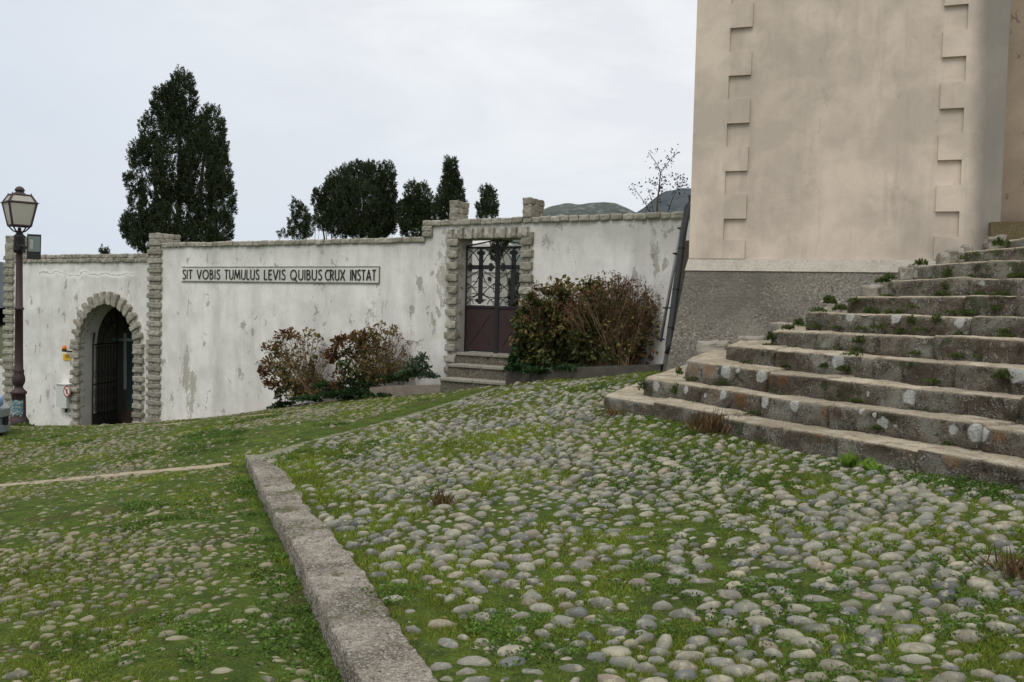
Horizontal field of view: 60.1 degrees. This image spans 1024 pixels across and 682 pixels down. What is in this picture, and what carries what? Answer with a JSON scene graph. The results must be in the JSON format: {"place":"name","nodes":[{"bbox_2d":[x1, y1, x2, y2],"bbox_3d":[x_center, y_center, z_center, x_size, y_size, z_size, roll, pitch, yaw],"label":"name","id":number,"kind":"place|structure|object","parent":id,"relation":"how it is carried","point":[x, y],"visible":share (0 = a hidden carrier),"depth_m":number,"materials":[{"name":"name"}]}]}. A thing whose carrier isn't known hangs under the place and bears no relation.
{"place":"outdoors","nodes":[
{"label":"outdoors","id":0,"kind":"place"},
{"bbox_2d":[0,262,5,313],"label":"hill","id":1,"kind":"structure","parent":0,"point":[2,284],"depth_m":281.29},
{"bbox_2d":[0,356,502,681],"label":"ground","id":2,"kind":"structure","parent":0,"point":[245,670],"depth_m":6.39,"materials":[{"name":"green plant"}]},
{"bbox_2d":[0,359,4,400],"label":"wall","id":3,"kind":"structure","parent":2,"relation":"on","point":[2,378],"depth_m":25.52,"materials":[{"name":"white paint"}]},
{"bbox_2d":[0,395,10,431],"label":"parked car","id":4,"kind":"object","parent":2,"relation":"on","point":[5,424],"visible":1,"depth_m":16.28,"materials":[{"name":"grey paint"}]},
{"bbox_2d":[0,186,39,425],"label":"street lamp","id":5,"kind":"object","parent":2,"relation":"on","point":[19,206],"visible":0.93,"depth_m":19.41,"materials":[{"name":"metal"}]},
{"bbox_2d":[11,399,22,416],"bbox_3d":[-10.924,1.480,19.483,0.296,0.401,0.115,2,2,10],"label":"torn poster","id":6,"kind":"object","parent":5,"relation":"attached to","point":[17,407],"visible":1,"depth_m":19.44,"materials":[{"name":"paper"}]},
{"bbox_2d":[13,234,40,259],"bbox_3d":[-10.516,-2.048,19.275,0.688,0.552,0.335,3,3,34],"label":"floodlight","id":7,"kind":"object","parent":5,"relation":"attached to","point":[33,247],"visible":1,"depth_m":19.12,"materials":[{"name":"metal"}]},
{"bbox_2d":[12,422,37,426],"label":"leafy weed","id":8,"kind":"object","parent":2,"relation":"on","point":[20,424],"visible":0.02,"depth_m":18.97,"materials":[{"name":"green plant"}]},
{"bbox_2d":[98,243,111,253],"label":"shrub","id":9,"kind":"object","parent":2,"relation":"on","point":[102,250],"visible":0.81,"depth_m":29.82,"materials":[{"name":"green plant"}]},
{"bbox_2d":[96,307,134,424],"bbox_3d":[-9.706,0.555,23.696,4.315,4.063,2.530,3,2,31],"label":"entrance porch","id":10,"kind":"object","parent":2,"relation":"on","point":[125,381],"visible":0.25,"depth_m":24.73,"materials":[{"name":"grey"}]},
{"bbox_2d":[0,462,232,485],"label":"paving band","id":11,"kind":"object","parent":2,"relation":"on","point":[144,472],"visible":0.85,"depth_m":9.98,"materials":[{"name":"beige stone"}]},
{"bbox_2d":[117,64,238,253],"bbox_3d":[-14.963,-6.234,40.037,5.378,12.192,2.803,1,2,0],"label":"cypress tree","id":12,"kind":"object","parent":2,"relation":"on","point":[177,123],"visible":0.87,"depth_m":39.40,"materials":[{"name":"green plant"}]},
{"bbox_2d":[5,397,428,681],"bbox_3d":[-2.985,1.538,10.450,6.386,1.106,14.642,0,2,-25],"label":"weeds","id":13,"kind":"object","parent":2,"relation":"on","point":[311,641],"visible":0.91,"depth_m":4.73,"materials":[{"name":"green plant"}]},
{"bbox_2d":[153,408,314,425],"bbox_3d":[-5.094,1.441,16.338,3.363,0.604,0.265,2,2,14],"label":"paving band","id":14,"kind":"object","parent":2,"relation":"on","point":[231,417],"visible":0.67,"depth_m":16.29,"materials":[{"name":"grey stone"}]},
{"bbox_2d":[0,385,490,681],"bbox_3d":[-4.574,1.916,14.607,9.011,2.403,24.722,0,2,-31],"label":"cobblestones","id":15,"kind":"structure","parent":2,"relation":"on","point":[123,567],"depth_m":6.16,"materials":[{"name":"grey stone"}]},
{"bbox_2d":[256,326,331,403],"bbox_3d":[-4.483,0.505,18.576,1.691,1.630,0.915,1,2,0],"label":"hydrangea bush","id":16,"kind":"object","parent":2,"relation":"on","point":[300,384],"visible":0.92,"depth_m":18.46,"materials":[{"name":"brown plant"}]},
{"bbox_2d":[276,195,319,239],"bbox_3d":[-8.253,-2.663,33.905,1.740,5.810,0.907,1,2,0],"label":"cypress tree","id":17,"kind":"object","parent":2,"relation":"on","point":[303,227],"visible":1,"depth_m":33.78,"materials":[{"name":"green plant"}]},
{"bbox_2d":[318,394,358,402],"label":"planter kerb","id":18,"kind":"structure","parent":2,"relation":"on","point":[335,399],"depth_m":17.92,"materials":[{"name":"grey concrete"}]},
{"bbox_2d":[245,455,437,681],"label":"kerb","id":19,"kind":"structure","parent":2,"relation":"on","point":[365,639],"depth_m":4.68,"materials":[{"name":"stone"}]},
{"bbox_2d":[2,197,689,425],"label":"cemetery wall","id":20,"kind":"structure","parent":2,"relation":"on","point":[197,352],"depth_m":19.90,"materials":[{"name":"white paint"}]},
{"bbox_2d":[55,383,71,411],"bbox_3d":[-11.802,1.511,23.424,0.638,0.757,0.190,3,2,31],"label":"electric box","id":21,"kind":"object","parent":20,"relation":"attached to","point":[63,392],"visible":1,"depth_m":23.37,"materials":[{"name":"grey"}]},
{"bbox_2d":[63,354,70,359],"bbox_3d":[-11.792,0.424,23.478,0.342,0.167,0.024,3,2,31],"label":"yellow notice","id":22,"kind":"object","parent":20,"relation":"attached to","point":[66,356],"visible":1,"depth_m":23.47,"materials":[{"name":"orange"}]},
{"bbox_2d":[62,345,71,351],"bbox_3d":[-11.725,0.204,23.357,0.280,0.188,0.117,1,2,0],"label":"warning beacon","id":23,"kind":"object","parent":20,"relation":"attached to","point":[64,348],"visible":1,"depth_m":23.32,"materials":[{"name":"orange plastic"}]},
{"bbox_2d":[92,307,117,424],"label":"arched gate","id":24,"kind":"structure","parent":20,"relation":"attached to","point":[105,417],"depth_m":24.00,"materials":[{"name":"black metal"}]},
{"bbox_2d":[181,266,379,283],"bbox_3d":[-5.283,-1.468,19.575,6.012,0.355,0.042,3,2,31],"label":"inscription board","id":25,"kind":"object","parent":20,"relation":"attached to","point":[324,274],"visible":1,"depth_m":19.34,"materials":[{"name":"stone"}]},
{"bbox_2d":[464,239,521,352],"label":"iron gate","id":26,"kind":"structure","parent":20,"relation":"attached to","point":[487,329],"depth_m":17.00,"materials":[{"name":"black metal"}]},
{"bbox_2d":[309,158,398,238],"bbox_3d":[-6.603,-3.717,36.651,3.816,7.824,2.504,1,2,0],"label":"cypress tree","id":27,"kind":"object","parent":2,"relation":"on","point":[347,190],"visible":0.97,"depth_m":36.37,"materials":[{"name":"green plant"}]},
{"bbox_2d":[245,387,498,466],"bbox_3d":[-1.462,1.085,12.270,0.368,0.453,6.491,2,2,22],"label":"kerb strip","id":28,"kind":"object","parent":2,"relation":"on","point":[274,453],"visible":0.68,"depth_m":10.82,"materials":[{"name":"grey stone"}]},
{"bbox_2d":[370,384,439,397],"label":"planter kerb","id":29,"kind":"structure","parent":2,"relation":"on","point":[398,390],"depth_m":16.83,"materials":[{"name":"concrete"}]},
{"bbox_2d":[393,351,440,378],"bbox_3d":[-1.809,0.452,16.996,0.987,0.546,0.441,2,2,22],"label":"leafy weed","id":30,"kind":"object","parent":29,"relation":"on","point":[419,364],"visible":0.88,"depth_m":16.94,"materials":[{"name":"green plant"}]},
{"bbox_2d":[318,384,505,397],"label":"soil","id":31,"kind":"structure","parent":2,"relation":"on","point":[330,389],"depth_m":18.04,"materials":[{"name":"brown soil"}]},
{"bbox_2d":[322,320,417,389],"bbox_3d":[-2.816,0.321,17.536,1.908,1.486,1.028,1,2,0],"label":"hydrangea bush","id":32,"kind":"object","parent":31,"relation":"on","point":[363,349],"visible":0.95,"depth_m":17.45,"materials":[{"name":"brown plant"}]},
{"bbox_2d":[506,273,587,371],"bbox_3d":[0.715,-0.256,15.438,1.632,1.875,1.127,1,2,0],"label":"hydrangea bush","id":33,"kind":"object","parent":31,"relation":"on","point":[539,341],"visible":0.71,"depth_m":15.23,"materials":[{"name":"green plant"}]},
{"bbox_2d":[559,270,663,366],"bbox_3d":[1.662,-0.335,14.902,1.658,1.744,1.236,3,3,33],"label":"hydrangea bush","id":34,"kind":"object","parent":31,"relation":"on","point":[610,337],"visible":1,"depth_m":14.78,"materials":[{"name":"brown plant"}]},
{"bbox_2d":[392,179,434,236],"bbox_3d":[-3.981,-3.189,36.067,1.839,6.927,1.515,1,2,0],"label":"cypress tree","id":35,"kind":"object","parent":2,"relation":"on","point":[414,205],"visible":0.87,"depth_m":35.59,"materials":[{"name":"green plant"}]},
{"bbox_2d":[266,362,587,408],"bbox_3d":[-2.015,0.925,16.873,7.773,1.460,1.031,3,2,31],"label":"ivy","id":36,"kind":"object","parent":2,"relation":"on","point":[350,391],"visible":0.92,"depth_m":17.28,"materials":[{"name":"green plant"}]},
{"bbox_2d":[430,154,467,219],"bbox_3d":[-2.454,-3.385,33.949,1.505,7.550,1.184,1,2,0],"label":"cypress tree","id":37,"kind":"object","parent":2,"relation":"on","point":[451,184],"visible":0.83,"depth_m":33.61,"materials":[{"name":"green plant"}]},
{"bbox_2d":[440,352,511,391],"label":"gate steps","id":38,"kind":"structure","parent":2,"relation":"on","point":[467,370],"depth_m":16.46,"materials":[{"name":"grey stone"}]},
{"bbox_2d":[474,183,499,218],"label":"cypress tree","id":39,"kind":"object","parent":2,"relation":"on","point":[489,204],"visible":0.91,"depth_m":45.55,"materials":[{"name":"green plant"}]},
{"bbox_2d":[470,240,514,353],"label":"tomb chapel","id":40,"kind":"structure","parent":2,"relation":"on","point":[490,281],"depth_m":21.73,"materials":[{"name":"stone"}]},
{"bbox_2d":[2,389,986,680],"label":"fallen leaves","id":41,"kind":"object","parent":2,"relation":"on","point":[464,511],"visible":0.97,"depth_m":5.93,"materials":[{"name":"brown plant"}]},
{"bbox_2d":[487,240,519,305],"bbox_3d":[-0.128,-0.846,20.467,0.992,3.589,0.505,1,2,0],"label":"cypress tree","id":42,"kind":"object","parent":2,"relation":"on","point":[502,243],"visible":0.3,"depth_m":20.39,"materials":[{"name":"green plant"}]},
{"bbox_2d":[506,364,663,384],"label":"planter kerb","id":43,"kind":"structure","parent":2,"relation":"on","point":[512,377],"depth_m":14.64,"materials":[{"name":"concrete"}]},
{"bbox_2d":[628,144,688,212],"bbox_3d":[2.856,-3.034,16.923,1.236,1.458,0.569,1,2,0],"label":"tree","id":44,"kind":"object","parent":2,"relation":"on","point":[661,187],"visible":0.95,"depth_m":16.96,"materials":[{"name":"brown plant"}]},
{"bbox_2d":[663,0,1023,371],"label":"church tower","id":45,"kind":"structure","parent":2,"relation":"on","point":[843,151],"depth_m":11.64,"materials":[{"name":"beige paint"}]},
{"bbox_2d":[657,221,681,341],"bbox_3d":[2.474,-0.929,13.771,0.408,1.894,0.121,1,2,-18],"label":"drainpipe","id":46,"kind":"object","parent":45,"relation":"attached to","point":[666,308],"visible":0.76,"depth_m":13.75,"materials":[{"name":"grey metal"}]},
{"bbox_2d":[664,195,690,353],"bbox_3d":[2.568,-1.023,13.628,0.474,2.454,0.138,0,2,-30],"label":"drainpipe","id":47,"kind":"object","parent":45,"relation":"attached to","point":[678,271],"visible":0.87,"depth_m":13.58,"materials":[{"name":"metal"}]},
{"bbox_2d":[0,314,509,355],"bbox_3d":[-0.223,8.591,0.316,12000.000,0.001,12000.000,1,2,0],"label":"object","id":48,"kind":"structure","parent":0,"point":[2,332],"depth_m":199.10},
{"bbox_2d":[0,0,696,262],"label":"sky","id":49,"kind":"structure","parent":0,"point":[554,102],"materials":[{"name":"white"}]},
{"bbox_2d":[509,202,635,290],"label":"hill","id":50,"kind":"structure","parent":0,"point":[586,208],"depth_m":601.97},
{"bbox_2d":[284,372,1023,681],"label":"terrace","id":51,"kind":"structure","parent":0,"point":[429,653],"depth_m":4.66,"materials":[{"name":"grey stone"}]},
{"bbox_2d":[415,486,458,507],"bbox_3d":[-0.548,1.157,6.619,0.303,0.147,0.301,0,2,-27],"label":"dry weed","id":52,"kind":"object","parent":51,"relation":"on","point":[439,498],"visible":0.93,"depth_m":6.62,"materials":[{"name":"brown plant"}]},
{"bbox_2d":[597,403,628,416],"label":"dry weed","id":53,"kind":"object","parent":51,"relation":"on","point":[611,412],"visible":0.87,"depth_m":9.62,"materials":[{"name":"brown plant"}]},
{"bbox_2d":[261,380,1023,681],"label":"weeds","id":54,"kind":"object","parent":51,"relation":"on","point":[961,481],"visible":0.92,"depth_m":4.57,"materials":[{"name":"green plant"}]},
{"bbox_2d":[276,370,1023,681],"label":"cobblestones","id":55,"kind":"structure","parent":51,"relation":"on","point":[531,596],"depth_m":5.29,"materials":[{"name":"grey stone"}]},
{"bbox_2d":[836,449,871,467],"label":"leafy weed","id":56,"kind":"object","parent":55,"relation":"on","point":[850,460],"visible":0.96,"depth_m":6.95,"materials":[{"name":"green plant"}]},
{"bbox_2d":[684,407,739,435],"bbox_3d":[1.952,0.759,8.544,0.659,0.247,0.642,1,2,0],"label":"dry weed","id":57,"kind":"object","parent":51,"relation":"on","point":[712,424],"visible":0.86,"depth_m":8.44,"materials":[{"name":"brown plant"}]},
{"bbox_2d":[604,221,1023,490],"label":"stone stairs","id":58,"kind":"structure","parent":51,"relation":"on","point":[972,409],"depth_m":8.44,"materials":[{"name":"grey stone"}]},
{"bbox_2d":[637,236,1023,445],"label":"stair weeds","id":59,"kind":"object","parent":58,"relation":"on","point":[885,278],"visible":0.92,"depth_m":9.02,"materials":[{"name":"green plant"}]},
{"bbox_2d":[862,457,884,469],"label":"leafy weed","id":60,"kind":"object","parent":51,"relation":"on","point":[872,465],"visible":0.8,"depth_m":6.79,"materials":[{"name":"green plant"}]},
{"bbox_2d":[961,544,1023,582],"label":"dry weed","id":61,"kind":"object","parent":51,"relation":"on","point":[1013,567],"visible":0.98,"depth_m":4.41,"materials":[{"name":"brown plant"}]},
{"bbox_2d":[636,188,690,212],"bbox_3d":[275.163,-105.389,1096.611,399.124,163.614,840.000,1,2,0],"label":"hill","id":62,"kind":"structure","parent":0,"point":[680,202],"depth_m":1055.52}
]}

